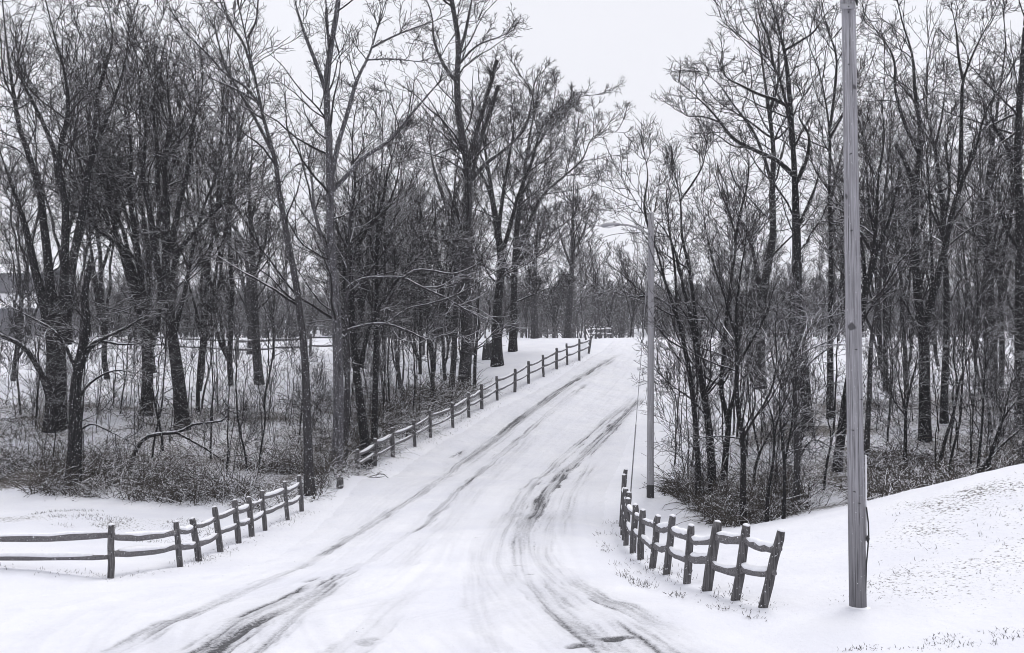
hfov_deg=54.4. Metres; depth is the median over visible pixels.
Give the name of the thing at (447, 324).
sapling
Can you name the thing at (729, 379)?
sapling
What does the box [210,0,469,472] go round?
bare tree
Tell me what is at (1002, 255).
bare tree
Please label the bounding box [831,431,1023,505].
undergrowth
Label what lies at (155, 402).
sapling
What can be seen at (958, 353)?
sapling
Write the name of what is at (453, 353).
sapling
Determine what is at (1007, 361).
sapling
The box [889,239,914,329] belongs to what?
bare tree
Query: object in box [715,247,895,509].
bare tree
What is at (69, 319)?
sapling
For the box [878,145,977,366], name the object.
bare tree
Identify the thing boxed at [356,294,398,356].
sapling
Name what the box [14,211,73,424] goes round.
sapling
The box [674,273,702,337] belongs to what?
bare tree
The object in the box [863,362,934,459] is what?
sapling
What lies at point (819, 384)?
sapling
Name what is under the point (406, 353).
sapling
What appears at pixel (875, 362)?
sapling
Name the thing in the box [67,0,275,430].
bare tree
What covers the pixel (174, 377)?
sapling
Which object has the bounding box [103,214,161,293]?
bare tree
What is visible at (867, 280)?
bare tree
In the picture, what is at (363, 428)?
bare tree
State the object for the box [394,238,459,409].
sapling
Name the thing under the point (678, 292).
bare tree
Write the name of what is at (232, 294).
bare tree
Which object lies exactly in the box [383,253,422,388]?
sapling
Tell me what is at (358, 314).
sapling
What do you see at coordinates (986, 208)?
bare tree
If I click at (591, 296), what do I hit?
bare tree
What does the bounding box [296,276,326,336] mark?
bare tree
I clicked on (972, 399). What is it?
sapling
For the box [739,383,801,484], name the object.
bare tree
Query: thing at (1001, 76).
bare tree
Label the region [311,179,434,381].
bare tree
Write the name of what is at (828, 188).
bare tree
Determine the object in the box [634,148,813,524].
bare tree
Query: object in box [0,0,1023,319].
sky
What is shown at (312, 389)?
sapling
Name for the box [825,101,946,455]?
bare tree
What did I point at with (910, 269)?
bare tree
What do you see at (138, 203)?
bare tree
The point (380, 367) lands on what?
sapling
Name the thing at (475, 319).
bare tree
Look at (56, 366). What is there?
sapling
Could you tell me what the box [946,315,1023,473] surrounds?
bare tree
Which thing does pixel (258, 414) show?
sapling
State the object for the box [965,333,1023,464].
sapling
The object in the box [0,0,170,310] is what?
bare tree
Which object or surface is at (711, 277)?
bare tree
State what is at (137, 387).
sapling
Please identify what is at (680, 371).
sapling
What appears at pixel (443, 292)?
bare tree
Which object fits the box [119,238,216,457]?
sapling
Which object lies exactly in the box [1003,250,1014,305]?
bare tree
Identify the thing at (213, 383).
sapling
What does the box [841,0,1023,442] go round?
bare tree
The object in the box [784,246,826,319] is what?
bare tree
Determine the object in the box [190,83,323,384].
bare tree
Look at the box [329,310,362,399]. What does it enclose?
sapling
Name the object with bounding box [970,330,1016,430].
sapling
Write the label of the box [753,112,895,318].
bare tree
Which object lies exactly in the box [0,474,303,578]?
rail fence
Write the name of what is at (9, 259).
sapling
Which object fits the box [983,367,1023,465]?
sapling
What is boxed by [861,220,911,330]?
bare tree
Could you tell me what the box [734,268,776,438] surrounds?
sapling
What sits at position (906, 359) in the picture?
sapling
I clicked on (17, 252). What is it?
bare tree
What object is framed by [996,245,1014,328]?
bare tree
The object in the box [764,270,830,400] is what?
sapling
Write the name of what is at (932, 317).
sapling
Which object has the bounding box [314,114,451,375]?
bare tree
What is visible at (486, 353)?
tree stump
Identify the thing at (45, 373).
sapling
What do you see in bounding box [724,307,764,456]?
sapling
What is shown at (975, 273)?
bare tree
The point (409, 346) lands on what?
sapling
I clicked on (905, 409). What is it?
bare tree
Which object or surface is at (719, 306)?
bare tree
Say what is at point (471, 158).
bare tree
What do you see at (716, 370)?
sapling
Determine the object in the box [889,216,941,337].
bare tree
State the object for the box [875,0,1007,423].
bare tree
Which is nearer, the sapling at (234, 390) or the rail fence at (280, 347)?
the sapling at (234, 390)
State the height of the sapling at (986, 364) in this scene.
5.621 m
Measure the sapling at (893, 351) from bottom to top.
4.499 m
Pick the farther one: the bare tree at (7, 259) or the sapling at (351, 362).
the bare tree at (7, 259)
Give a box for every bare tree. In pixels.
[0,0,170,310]
[0,0,171,432]
[0,0,180,379]
[0,66,123,380]
[0,185,60,333]
[0,239,193,489]
[0,249,14,263]
[23,0,225,372]
[46,47,224,415]
[55,234,111,340]
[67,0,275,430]
[101,0,298,385]
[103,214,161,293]
[104,271,133,336]
[108,116,208,307]
[111,222,161,333]
[124,0,313,390]
[154,0,332,495]
[171,229,263,411]
[175,286,198,337]
[179,208,236,329]
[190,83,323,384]
[207,198,282,320]
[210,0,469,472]
[216,268,247,335]
[218,200,284,354]
[257,262,291,333]
[259,48,478,472]
[259,187,318,337]
[275,69,439,451]
[285,87,433,359]
[293,151,540,460]
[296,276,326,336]
[302,190,365,363]
[309,219,364,324]
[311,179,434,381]
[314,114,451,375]
[338,176,461,397]
[340,286,373,329]
[352,129,491,391]
[353,145,458,373]
[364,245,408,352]
[369,0,565,389]
[397,269,431,345]
[398,202,459,354]
[400,137,513,380]
[406,243,434,336]
[422,62,626,366]
[428,159,506,354]
[437,284,458,337]
[442,215,492,328]
[443,235,524,385]
[444,41,647,351]
[458,197,489,309]
[484,240,511,322]
[485,266,517,332]
[493,272,524,332]
[502,171,576,338]
[503,268,530,336]
[504,254,544,337]
[517,266,552,324]
[528,255,563,337]
[537,257,569,337]
[538,264,566,334]
[538,305,557,337]
[541,152,606,337]
[552,259,588,326]
[554,218,600,336]
[557,241,594,337]
[563,113,725,502]
[575,304,595,337]
[577,225,618,337]
[578,276,610,325]
[588,265,626,337]
[604,104,764,502]
[609,224,662,337]
[611,286,635,337]
[611,297,631,337]
[628,276,663,337]
[632,237,669,324]
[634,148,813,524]
[636,110,796,488]
[649,0,869,430]
[654,292,668,337]
[654,297,673,337]
[663,270,687,337]
[664,0,843,389]
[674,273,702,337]
[677,258,712,326]
[696,235,744,334]
[698,173,790,357]
[707,248,744,331]
[715,0,946,419]
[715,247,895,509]
[718,190,791,345]
[730,319,816,521]
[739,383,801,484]
[748,219,785,308]
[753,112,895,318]
[767,328,846,518]
[768,265,792,333]
[777,263,809,329]
[780,21,981,471]
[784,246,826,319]
[795,31,937,377]
[802,161,887,335]
[802,251,839,336]
[813,226,866,340]
[816,63,961,390]
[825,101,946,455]
[832,47,996,392]
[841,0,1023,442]
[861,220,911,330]
[863,304,947,470]
[868,286,889,329]
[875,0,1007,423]
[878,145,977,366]
[881,0,1023,396]
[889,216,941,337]
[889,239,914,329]
[903,148,1012,376]
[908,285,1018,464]
[917,0,1023,434]
[924,277,954,336]
[924,282,957,314]
[930,42,1023,366]
[938,206,980,336]
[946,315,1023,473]
[949,204,1011,338]
[950,108,1023,409]
[956,146,1023,397]
[963,255,1013,319]
[981,221,1014,306]
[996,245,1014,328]
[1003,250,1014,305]
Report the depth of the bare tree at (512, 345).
67.98 m
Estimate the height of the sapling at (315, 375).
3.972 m
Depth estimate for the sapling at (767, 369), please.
36.69 m
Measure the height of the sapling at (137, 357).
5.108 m
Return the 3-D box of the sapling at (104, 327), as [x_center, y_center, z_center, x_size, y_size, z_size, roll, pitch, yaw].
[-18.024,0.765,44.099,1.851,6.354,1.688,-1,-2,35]
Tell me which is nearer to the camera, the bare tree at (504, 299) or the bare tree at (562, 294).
the bare tree at (562, 294)
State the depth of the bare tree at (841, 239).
83.18 m
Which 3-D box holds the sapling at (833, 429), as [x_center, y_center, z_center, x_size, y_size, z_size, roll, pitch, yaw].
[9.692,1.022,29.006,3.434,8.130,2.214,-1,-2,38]
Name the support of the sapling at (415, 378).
on the ground at (946, 591)
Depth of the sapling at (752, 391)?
33.94 m
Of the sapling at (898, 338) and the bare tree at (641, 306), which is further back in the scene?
the bare tree at (641, 306)
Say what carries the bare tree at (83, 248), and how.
on the ground at (946, 591)
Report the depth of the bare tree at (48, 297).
39.77 m
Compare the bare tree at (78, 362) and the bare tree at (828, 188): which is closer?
the bare tree at (78, 362)
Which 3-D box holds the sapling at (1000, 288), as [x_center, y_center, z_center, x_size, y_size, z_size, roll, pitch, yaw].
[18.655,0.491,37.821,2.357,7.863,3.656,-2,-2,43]
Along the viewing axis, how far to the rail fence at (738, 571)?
16.01 m
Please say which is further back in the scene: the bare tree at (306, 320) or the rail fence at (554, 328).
the bare tree at (306, 320)
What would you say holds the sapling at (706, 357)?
on the ground at (946, 591)
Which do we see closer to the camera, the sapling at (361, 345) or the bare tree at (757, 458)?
the bare tree at (757, 458)
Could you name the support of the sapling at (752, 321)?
on the ground at (946, 591)
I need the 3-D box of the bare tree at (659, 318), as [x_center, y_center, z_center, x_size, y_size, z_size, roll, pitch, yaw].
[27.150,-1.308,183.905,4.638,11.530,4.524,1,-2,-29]
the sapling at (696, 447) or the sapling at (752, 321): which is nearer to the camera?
the sapling at (696, 447)
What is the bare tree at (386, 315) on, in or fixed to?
on the ground at (946, 591)
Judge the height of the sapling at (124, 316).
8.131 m
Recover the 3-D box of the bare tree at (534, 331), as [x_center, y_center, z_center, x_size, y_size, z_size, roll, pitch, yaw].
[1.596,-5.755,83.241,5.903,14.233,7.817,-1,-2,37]
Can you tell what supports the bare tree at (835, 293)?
on the ground at (946, 591)
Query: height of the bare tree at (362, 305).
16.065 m
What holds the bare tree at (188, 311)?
on the ground at (946, 591)
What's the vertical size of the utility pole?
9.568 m
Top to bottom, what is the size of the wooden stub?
0.540 m
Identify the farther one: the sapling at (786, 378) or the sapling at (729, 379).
the sapling at (729, 379)
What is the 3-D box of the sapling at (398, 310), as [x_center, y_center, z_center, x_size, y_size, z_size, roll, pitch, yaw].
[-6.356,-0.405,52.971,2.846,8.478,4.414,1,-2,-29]
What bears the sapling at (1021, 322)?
on the ground at (946, 591)
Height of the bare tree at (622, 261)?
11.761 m
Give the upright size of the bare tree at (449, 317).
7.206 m
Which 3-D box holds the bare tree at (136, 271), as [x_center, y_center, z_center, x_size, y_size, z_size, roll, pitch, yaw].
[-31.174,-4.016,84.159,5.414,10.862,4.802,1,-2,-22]
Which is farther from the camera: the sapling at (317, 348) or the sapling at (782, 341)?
the sapling at (317, 348)
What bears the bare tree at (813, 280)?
on the ground at (946, 591)
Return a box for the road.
[0,337,781,652]
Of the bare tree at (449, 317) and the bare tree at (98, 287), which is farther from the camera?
the bare tree at (449, 317)
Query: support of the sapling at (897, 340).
on the ground at (946, 591)
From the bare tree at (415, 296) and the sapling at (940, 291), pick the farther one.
the bare tree at (415, 296)
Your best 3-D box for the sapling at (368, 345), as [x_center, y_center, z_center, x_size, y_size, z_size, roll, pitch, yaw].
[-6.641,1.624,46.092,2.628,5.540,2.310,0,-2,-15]
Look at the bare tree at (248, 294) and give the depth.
68.00 m
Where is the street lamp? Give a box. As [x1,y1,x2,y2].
[601,213,653,497]
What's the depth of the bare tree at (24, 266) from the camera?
84.70 m
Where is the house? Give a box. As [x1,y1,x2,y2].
[0,264,80,337]
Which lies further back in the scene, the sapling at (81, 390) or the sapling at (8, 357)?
the sapling at (8, 357)
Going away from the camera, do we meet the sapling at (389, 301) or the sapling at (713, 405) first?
the sapling at (713, 405)
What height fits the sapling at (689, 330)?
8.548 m
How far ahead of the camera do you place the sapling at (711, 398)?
31.39 m
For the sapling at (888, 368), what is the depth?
40.23 m
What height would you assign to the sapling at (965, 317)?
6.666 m
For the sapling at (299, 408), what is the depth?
38.75 m
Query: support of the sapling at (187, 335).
on the ground at (946, 591)
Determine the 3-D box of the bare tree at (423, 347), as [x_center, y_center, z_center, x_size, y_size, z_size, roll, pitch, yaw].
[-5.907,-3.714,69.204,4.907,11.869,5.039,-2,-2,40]
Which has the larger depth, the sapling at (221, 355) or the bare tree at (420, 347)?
the bare tree at (420, 347)
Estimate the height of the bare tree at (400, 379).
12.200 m
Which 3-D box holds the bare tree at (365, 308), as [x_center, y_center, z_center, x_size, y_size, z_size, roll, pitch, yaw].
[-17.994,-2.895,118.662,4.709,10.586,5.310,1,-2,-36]
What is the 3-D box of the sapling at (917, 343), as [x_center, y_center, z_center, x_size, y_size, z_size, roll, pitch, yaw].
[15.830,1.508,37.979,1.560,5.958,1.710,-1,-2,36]
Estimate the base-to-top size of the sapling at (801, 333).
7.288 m
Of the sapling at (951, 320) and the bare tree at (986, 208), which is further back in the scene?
the bare tree at (986, 208)
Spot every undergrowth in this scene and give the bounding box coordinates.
[0,363,500,512]
[317,364,502,461]
[639,366,1023,527]
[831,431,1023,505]
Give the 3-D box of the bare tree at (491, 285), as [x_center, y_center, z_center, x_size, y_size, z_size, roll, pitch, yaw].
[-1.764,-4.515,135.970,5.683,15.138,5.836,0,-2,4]
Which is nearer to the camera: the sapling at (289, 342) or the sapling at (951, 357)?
the sapling at (951, 357)
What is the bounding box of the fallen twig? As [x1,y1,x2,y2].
[369,471,387,477]
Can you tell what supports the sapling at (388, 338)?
on the ground at (946, 591)
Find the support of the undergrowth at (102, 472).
on the ground at (946, 591)
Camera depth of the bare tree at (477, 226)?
57.06 m
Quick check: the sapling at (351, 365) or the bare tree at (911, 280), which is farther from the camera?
the bare tree at (911, 280)
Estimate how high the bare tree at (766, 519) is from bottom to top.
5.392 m
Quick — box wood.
[78,274,1014,337]
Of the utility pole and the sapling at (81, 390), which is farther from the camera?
the sapling at (81, 390)
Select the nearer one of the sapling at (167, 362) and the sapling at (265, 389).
the sapling at (265, 389)
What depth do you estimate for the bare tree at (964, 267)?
55.86 m
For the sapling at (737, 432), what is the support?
on the ground at (946, 591)
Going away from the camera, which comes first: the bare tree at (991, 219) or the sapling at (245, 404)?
the sapling at (245, 404)
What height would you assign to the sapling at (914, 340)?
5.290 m
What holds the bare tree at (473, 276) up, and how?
on the ground at (946, 591)
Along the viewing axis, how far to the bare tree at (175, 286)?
67.54 m
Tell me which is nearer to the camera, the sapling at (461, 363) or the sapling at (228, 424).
the sapling at (228, 424)
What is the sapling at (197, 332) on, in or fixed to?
on the ground at (946, 591)
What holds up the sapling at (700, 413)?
on the ground at (946, 591)
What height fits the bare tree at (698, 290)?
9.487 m
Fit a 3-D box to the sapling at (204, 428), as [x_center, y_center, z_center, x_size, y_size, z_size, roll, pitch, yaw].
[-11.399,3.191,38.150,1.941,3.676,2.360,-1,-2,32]
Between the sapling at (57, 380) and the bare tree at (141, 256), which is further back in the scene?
the bare tree at (141, 256)
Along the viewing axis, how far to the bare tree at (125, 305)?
114.02 m
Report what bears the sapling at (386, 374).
on the ground at (946, 591)
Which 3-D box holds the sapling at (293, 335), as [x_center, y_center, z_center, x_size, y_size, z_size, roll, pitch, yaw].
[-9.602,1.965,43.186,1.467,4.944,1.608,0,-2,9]
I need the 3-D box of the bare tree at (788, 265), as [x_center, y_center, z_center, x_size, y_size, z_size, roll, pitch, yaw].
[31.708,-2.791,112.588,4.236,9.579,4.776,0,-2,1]
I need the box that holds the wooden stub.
[336,477,343,488]
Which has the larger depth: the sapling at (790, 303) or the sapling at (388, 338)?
the sapling at (388, 338)
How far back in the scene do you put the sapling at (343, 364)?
42.36 m
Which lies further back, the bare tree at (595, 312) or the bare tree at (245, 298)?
the bare tree at (595, 312)
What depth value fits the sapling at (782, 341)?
36.07 m
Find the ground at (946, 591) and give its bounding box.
[0,321,1023,652]
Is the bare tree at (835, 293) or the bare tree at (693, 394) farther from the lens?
the bare tree at (835, 293)
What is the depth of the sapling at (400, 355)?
45.89 m
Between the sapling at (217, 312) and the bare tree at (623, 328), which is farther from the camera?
the bare tree at (623, 328)
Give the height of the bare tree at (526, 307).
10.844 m
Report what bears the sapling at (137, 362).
on the ground at (946, 591)
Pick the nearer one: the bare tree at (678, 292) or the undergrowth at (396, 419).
the undergrowth at (396, 419)
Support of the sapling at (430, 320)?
on the ground at (946, 591)
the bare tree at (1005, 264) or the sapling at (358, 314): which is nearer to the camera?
the sapling at (358, 314)
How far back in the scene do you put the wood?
238.02 m
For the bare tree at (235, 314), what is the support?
on the ground at (946, 591)
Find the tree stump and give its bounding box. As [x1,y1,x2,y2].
[482,338,491,359]
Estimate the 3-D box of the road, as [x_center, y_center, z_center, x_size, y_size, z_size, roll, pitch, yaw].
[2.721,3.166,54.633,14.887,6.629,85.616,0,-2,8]
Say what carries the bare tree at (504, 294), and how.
on the ground at (946, 591)
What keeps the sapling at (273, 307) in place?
on the ground at (946, 591)
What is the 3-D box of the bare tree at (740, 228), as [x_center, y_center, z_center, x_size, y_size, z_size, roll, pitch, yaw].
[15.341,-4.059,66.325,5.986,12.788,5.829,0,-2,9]
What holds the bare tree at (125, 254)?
on the ground at (946, 591)
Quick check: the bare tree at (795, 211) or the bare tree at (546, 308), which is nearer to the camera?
the bare tree at (795, 211)
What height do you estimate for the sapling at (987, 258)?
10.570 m
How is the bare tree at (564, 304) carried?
on the ground at (946, 591)
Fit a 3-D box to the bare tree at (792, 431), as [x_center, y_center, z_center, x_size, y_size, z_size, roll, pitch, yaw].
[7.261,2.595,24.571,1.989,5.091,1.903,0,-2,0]
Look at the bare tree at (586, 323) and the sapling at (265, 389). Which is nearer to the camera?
the sapling at (265, 389)
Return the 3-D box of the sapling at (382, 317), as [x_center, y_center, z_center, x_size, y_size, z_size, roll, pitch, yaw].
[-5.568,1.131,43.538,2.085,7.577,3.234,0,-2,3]
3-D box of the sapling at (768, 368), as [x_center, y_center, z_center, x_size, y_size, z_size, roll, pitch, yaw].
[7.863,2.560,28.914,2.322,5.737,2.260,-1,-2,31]
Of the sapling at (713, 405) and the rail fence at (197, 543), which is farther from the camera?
the sapling at (713, 405)
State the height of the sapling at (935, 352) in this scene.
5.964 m
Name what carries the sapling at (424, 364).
on the ground at (946, 591)
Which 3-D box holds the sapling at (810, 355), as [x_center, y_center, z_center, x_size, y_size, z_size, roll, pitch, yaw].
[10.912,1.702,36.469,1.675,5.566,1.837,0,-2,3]
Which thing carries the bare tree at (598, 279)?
on the ground at (946, 591)
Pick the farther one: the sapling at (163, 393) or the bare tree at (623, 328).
the bare tree at (623, 328)
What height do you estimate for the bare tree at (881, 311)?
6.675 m
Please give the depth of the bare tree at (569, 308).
86.01 m
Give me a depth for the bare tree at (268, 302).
104.34 m
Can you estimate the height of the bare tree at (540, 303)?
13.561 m
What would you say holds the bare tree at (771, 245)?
on the ground at (946, 591)
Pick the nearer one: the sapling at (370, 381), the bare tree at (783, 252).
the sapling at (370, 381)
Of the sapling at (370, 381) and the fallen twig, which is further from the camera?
the sapling at (370, 381)
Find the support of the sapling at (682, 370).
on the ground at (946, 591)
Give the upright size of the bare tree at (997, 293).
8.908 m
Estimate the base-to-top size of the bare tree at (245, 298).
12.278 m
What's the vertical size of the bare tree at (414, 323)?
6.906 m
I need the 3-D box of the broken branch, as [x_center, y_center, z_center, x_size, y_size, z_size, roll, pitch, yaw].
[-11.824,4.082,35.596,3.655,2.948,1.312,0,-2,-15]
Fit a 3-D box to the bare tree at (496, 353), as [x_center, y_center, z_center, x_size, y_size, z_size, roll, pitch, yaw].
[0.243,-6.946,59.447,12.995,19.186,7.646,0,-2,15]
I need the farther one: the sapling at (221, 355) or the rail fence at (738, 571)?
the sapling at (221, 355)
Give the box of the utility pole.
[840,0,870,609]
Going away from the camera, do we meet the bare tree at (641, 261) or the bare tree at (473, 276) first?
the bare tree at (473, 276)
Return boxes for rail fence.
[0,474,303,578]
[129,332,383,359]
[355,325,612,475]
[528,325,575,337]
[619,468,784,607]
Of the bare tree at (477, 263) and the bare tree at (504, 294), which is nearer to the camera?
the bare tree at (477, 263)
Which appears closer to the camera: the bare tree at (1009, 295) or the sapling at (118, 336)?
the sapling at (118, 336)
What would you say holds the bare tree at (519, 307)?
on the ground at (946, 591)
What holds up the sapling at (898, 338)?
on the ground at (946, 591)
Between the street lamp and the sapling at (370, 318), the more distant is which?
the sapling at (370, 318)
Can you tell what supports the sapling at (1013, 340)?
on the ground at (946, 591)
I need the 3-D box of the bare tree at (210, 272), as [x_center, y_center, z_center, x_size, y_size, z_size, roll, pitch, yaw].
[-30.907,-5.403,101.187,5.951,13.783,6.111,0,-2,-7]
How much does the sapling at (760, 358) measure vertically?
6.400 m
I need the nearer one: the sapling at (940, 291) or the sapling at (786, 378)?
the sapling at (786, 378)
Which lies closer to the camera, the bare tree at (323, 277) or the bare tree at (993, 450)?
the bare tree at (993, 450)
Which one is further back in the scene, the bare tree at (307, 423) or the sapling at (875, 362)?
the sapling at (875, 362)
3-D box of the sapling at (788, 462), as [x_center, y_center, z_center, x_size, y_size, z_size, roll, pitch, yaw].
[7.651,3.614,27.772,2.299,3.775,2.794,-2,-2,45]
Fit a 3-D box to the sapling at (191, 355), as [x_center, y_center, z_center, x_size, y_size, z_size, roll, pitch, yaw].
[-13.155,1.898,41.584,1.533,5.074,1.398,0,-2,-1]
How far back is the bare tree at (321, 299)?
68.64 m
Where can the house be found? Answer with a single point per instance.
(3, 295)
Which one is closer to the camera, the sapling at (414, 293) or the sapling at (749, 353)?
the sapling at (749, 353)
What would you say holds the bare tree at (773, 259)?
on the ground at (946, 591)
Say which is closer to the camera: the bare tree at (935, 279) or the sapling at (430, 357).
the bare tree at (935, 279)
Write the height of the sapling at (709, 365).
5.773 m
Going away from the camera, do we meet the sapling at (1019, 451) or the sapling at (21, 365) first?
the sapling at (1019, 451)
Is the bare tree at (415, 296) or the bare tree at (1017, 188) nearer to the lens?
the bare tree at (1017, 188)
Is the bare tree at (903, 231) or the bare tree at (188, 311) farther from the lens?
the bare tree at (188, 311)
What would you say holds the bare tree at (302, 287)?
on the ground at (946, 591)
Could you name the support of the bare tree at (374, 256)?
on the ground at (946, 591)
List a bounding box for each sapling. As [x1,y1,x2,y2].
[0,202,42,412]
[0,301,27,376]
[0,330,23,415]
[1,309,37,403]
[3,319,85,425]
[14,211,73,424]
[14,348,92,452]
[20,326,45,391]
[23,354,82,403]
[25,312,74,458]
[37,289,141,421]
[46,341,106,471]
[56,265,97,370]
[69,316,125,432]
[80,279,127,403]
[81,213,199,450]
[87,367,142,445]
[94,269,141,406]
[97,231,158,413]
[115,320,154,405]
[118,340,152,457]
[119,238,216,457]
[120,310,158,415]
[157,338,188,441]
[159,340,188,398]
[174,306,258,474]
[175,271,277,469]
[175,279,224,407]
[176,220,269,408]
[178,296,199,376]
[180,317,216,421]
[183,257,243,459]
[183,367,241,446]
[192,259,258,410]
[212,368,279,453]
[221,384,267,476]
[234,268,299,472]
[243,235,327,407]
[246,355,289,440]
[251,295,297,418]
[261,313,320,420]
[278,351,332,452]
[279,312,332,443]
[280,320,300,418]
[286,350,332,420]
[301,350,332,425]
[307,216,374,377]
[323,325,367,433]
[325,260,386,392]
[326,286,382,434]
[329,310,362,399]
[330,311,370,423]
[343,304,391,407]
[343,319,371,377]
[343,330,384,416]
[350,328,395,424]
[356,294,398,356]
[360,313,402,414]
[361,261,412,414]
[363,268,405,432]
[365,343,387,418]
[365,347,398,407]
[368,245,413,389]
[369,309,399,414]
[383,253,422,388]
[385,328,413,403]
[393,313,422,391]
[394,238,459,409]
[395,251,432,392]
[395,292,448,421]
[397,314,417,394]
[412,330,440,408]
[413,260,461,402]
[420,304,458,383]
[421,301,467,381]
[422,228,481,385]
[422,281,453,391]
[441,322,463,401]
[442,324,480,385]
[640,333,696,472]
[645,244,728,437]
[645,382,734,497]
[654,276,720,465]
[654,315,705,477]
[657,303,707,449]
[660,285,759,453]
[667,274,747,466]
[669,327,736,465]
[679,384,718,435]
[684,360,733,438]
[688,317,725,451]
[706,187,811,436]
[706,268,782,452]
[707,316,757,425]
[708,246,785,442]
[708,267,780,434]
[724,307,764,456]
[726,317,779,457]
[728,284,778,442]
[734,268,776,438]
[734,389,829,498]
[739,310,794,441]
[744,315,827,501]
[745,282,814,442]
[753,228,834,447]
[761,408,831,491]
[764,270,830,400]
[765,260,845,462]
[765,328,812,457]
[766,361,808,490]
[781,233,897,489]
[798,298,835,441]
[803,359,842,435]
[843,317,917,413]
[862,337,903,430]
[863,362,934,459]
[865,232,935,446]
[874,276,944,407]
[877,318,908,417]
[882,310,910,411]
[884,330,918,419]
[896,258,963,393]
[896,317,937,367]
[902,165,1013,432]
[903,241,1022,472]
[907,302,939,371]
[908,294,957,431]
[911,323,974,475]
[932,269,991,395]
[932,281,1003,448]
[934,274,980,449]
[938,246,1023,468]
[942,308,973,410]
[957,353,1004,434]
[958,311,1006,457]
[964,333,1011,425]
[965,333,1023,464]
[970,237,1018,419]
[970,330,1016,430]
[973,268,1023,432]
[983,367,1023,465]
[988,241,1023,463]
[990,317,1022,452]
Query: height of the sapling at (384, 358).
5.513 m
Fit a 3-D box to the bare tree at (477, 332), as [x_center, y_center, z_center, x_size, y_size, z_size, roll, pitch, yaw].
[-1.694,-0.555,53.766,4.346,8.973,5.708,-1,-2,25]
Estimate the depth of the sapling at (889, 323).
35.72 m
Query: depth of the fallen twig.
35.52 m
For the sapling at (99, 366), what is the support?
on the ground at (946, 591)
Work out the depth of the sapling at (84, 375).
34.62 m
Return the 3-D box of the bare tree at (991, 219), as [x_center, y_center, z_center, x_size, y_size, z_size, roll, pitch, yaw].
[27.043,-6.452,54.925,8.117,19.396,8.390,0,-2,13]
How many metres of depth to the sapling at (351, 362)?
40.30 m
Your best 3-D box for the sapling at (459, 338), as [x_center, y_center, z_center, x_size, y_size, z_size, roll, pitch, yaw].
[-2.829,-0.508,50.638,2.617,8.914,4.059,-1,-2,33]
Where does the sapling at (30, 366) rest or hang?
on the ground at (946, 591)
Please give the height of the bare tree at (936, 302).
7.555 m
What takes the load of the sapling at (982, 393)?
on the ground at (946, 591)
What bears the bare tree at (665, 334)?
on the ground at (946, 591)
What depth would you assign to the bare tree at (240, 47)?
47.98 m
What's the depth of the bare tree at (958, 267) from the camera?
100.16 m
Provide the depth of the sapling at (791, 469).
28.06 m
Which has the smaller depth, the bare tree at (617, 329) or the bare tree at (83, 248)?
the bare tree at (83, 248)
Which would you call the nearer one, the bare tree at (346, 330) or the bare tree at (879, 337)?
the bare tree at (346, 330)
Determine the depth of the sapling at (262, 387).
39.10 m
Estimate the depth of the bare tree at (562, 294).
109.48 m
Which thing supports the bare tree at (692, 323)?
on the ground at (946, 591)
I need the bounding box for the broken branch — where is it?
[130,399,233,468]
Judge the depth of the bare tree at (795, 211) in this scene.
38.59 m
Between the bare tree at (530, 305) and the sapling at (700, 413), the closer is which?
the sapling at (700, 413)
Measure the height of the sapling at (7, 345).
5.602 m
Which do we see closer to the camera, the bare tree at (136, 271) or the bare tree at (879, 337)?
the bare tree at (879, 337)
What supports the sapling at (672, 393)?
on the ground at (946, 591)
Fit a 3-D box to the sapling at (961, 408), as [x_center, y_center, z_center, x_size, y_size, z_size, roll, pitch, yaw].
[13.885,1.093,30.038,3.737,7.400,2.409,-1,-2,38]
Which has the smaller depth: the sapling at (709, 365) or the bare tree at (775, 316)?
the sapling at (709, 365)
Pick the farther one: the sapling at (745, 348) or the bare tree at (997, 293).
the bare tree at (997, 293)
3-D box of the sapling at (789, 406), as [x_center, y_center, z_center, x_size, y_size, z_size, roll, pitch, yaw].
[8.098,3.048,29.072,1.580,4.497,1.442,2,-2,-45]
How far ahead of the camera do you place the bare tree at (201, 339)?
43.87 m
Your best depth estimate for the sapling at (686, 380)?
32.94 m
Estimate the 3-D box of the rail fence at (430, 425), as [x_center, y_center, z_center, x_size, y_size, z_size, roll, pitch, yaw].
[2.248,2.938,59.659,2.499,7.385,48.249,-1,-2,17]
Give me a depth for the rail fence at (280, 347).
66.63 m
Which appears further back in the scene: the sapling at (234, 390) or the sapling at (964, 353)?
the sapling at (234, 390)
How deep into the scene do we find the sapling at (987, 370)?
39.35 m
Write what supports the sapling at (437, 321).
on the ground at (946, 591)
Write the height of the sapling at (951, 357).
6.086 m
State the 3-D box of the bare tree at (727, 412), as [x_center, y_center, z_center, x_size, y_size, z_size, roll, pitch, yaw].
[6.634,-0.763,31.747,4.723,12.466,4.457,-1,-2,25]
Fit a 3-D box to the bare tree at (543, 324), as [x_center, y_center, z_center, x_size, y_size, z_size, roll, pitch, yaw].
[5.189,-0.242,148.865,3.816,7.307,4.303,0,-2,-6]
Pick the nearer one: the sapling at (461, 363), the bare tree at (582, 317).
the sapling at (461, 363)
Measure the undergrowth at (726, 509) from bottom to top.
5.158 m
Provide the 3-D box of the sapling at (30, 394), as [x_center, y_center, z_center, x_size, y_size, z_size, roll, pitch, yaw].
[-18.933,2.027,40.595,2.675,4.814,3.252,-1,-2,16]

